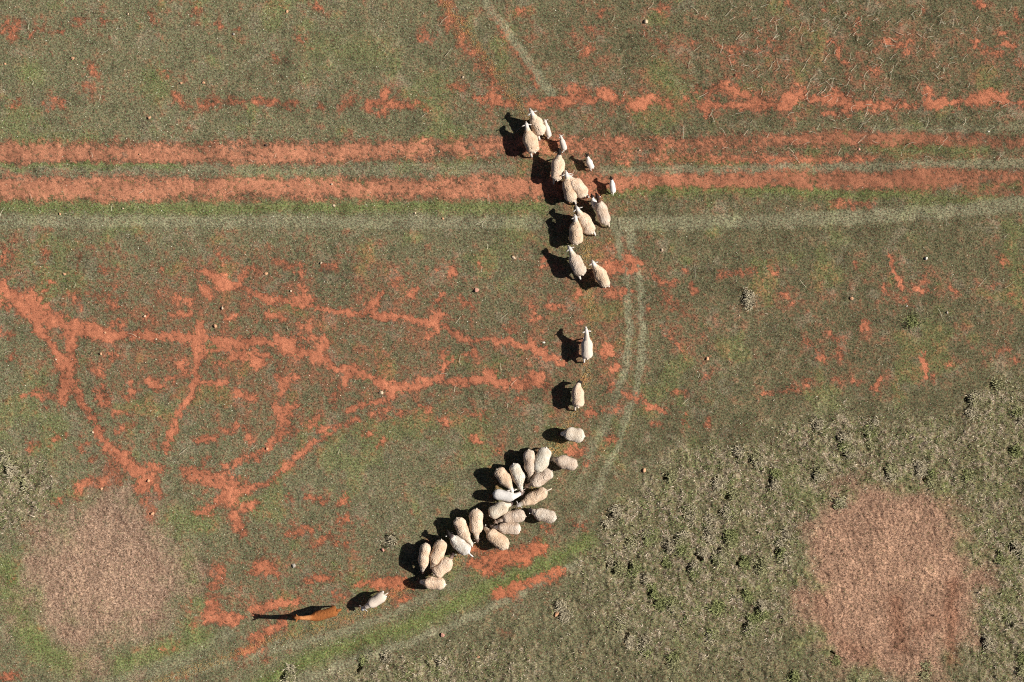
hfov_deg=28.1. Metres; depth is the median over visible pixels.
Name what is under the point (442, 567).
sheep
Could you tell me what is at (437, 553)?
sheep
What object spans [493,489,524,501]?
sheep
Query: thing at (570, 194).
sheep
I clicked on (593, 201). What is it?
lamb
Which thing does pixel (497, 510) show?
sheep
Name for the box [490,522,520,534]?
sheep
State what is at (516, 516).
sheep
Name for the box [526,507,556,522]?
sheep
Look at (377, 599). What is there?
sheep
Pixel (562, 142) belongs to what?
lamb
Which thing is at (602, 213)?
sheep
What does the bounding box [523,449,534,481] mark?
sheep
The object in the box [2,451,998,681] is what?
dead grass
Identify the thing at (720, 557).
long grass
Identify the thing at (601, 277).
sheep
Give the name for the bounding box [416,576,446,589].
sheep
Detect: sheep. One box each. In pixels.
[359,591,387,610]
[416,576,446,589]
[418,542,430,574]
[429,539,446,572]
[432,551,456,577]
[445,530,472,556]
[453,517,475,546]
[469,508,482,542]
[483,525,509,550]
[488,501,513,518]
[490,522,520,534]
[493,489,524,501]
[493,509,526,524]
[494,467,516,492]
[509,463,524,491]
[515,487,551,507]
[521,122,538,157]
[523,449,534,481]
[524,468,552,487]
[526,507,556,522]
[527,108,545,140]
[534,447,550,473]
[549,455,577,470]
[551,148,564,184]
[556,427,584,442]
[562,170,576,204]
[566,245,586,279]
[568,174,588,197]
[569,214,582,244]
[571,380,583,410]
[573,205,595,235]
[581,326,592,362]
[589,260,609,287]
[594,193,610,226]
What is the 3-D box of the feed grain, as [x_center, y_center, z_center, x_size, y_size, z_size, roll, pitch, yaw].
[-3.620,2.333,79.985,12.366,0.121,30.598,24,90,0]
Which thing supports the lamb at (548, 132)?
on the ground at (34, 310)
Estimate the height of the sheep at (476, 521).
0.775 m
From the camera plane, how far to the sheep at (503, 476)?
79.25 m
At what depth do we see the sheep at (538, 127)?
79.27 m
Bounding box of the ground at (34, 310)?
[0,0,1023,681]
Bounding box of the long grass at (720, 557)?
[0,287,1023,681]
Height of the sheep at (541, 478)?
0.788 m
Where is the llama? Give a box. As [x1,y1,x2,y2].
[292,605,341,621]
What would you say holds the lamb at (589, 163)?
on the ground at (34, 310)
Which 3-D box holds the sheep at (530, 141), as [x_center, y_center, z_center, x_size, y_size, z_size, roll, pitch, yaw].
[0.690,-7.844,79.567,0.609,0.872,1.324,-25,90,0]
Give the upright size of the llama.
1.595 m
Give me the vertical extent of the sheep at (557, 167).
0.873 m
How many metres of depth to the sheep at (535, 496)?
79.29 m
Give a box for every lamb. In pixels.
[543,119,551,138]
[558,134,566,151]
[585,153,593,170]
[590,194,596,208]
[609,176,615,193]
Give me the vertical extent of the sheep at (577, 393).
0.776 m
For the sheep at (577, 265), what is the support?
on the ground at (34, 310)
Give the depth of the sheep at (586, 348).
79.27 m
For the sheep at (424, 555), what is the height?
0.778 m
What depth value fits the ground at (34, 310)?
80.00 m
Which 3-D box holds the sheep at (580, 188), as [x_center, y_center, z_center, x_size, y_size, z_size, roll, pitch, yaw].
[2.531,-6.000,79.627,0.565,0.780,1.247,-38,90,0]
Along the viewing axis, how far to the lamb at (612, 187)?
79.56 m
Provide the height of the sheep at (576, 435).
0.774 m
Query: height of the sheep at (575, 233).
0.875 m
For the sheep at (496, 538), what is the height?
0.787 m
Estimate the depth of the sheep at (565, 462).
79.28 m
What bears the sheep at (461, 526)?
on the ground at (34, 310)
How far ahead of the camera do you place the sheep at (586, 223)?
79.26 m
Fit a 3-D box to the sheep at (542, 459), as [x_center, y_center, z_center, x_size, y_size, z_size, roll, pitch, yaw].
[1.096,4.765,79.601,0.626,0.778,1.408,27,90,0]
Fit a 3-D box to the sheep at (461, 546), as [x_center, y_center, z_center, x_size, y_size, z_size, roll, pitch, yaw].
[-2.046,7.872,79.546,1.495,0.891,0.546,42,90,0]
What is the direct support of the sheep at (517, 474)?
on the ground at (34, 310)
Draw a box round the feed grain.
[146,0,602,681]

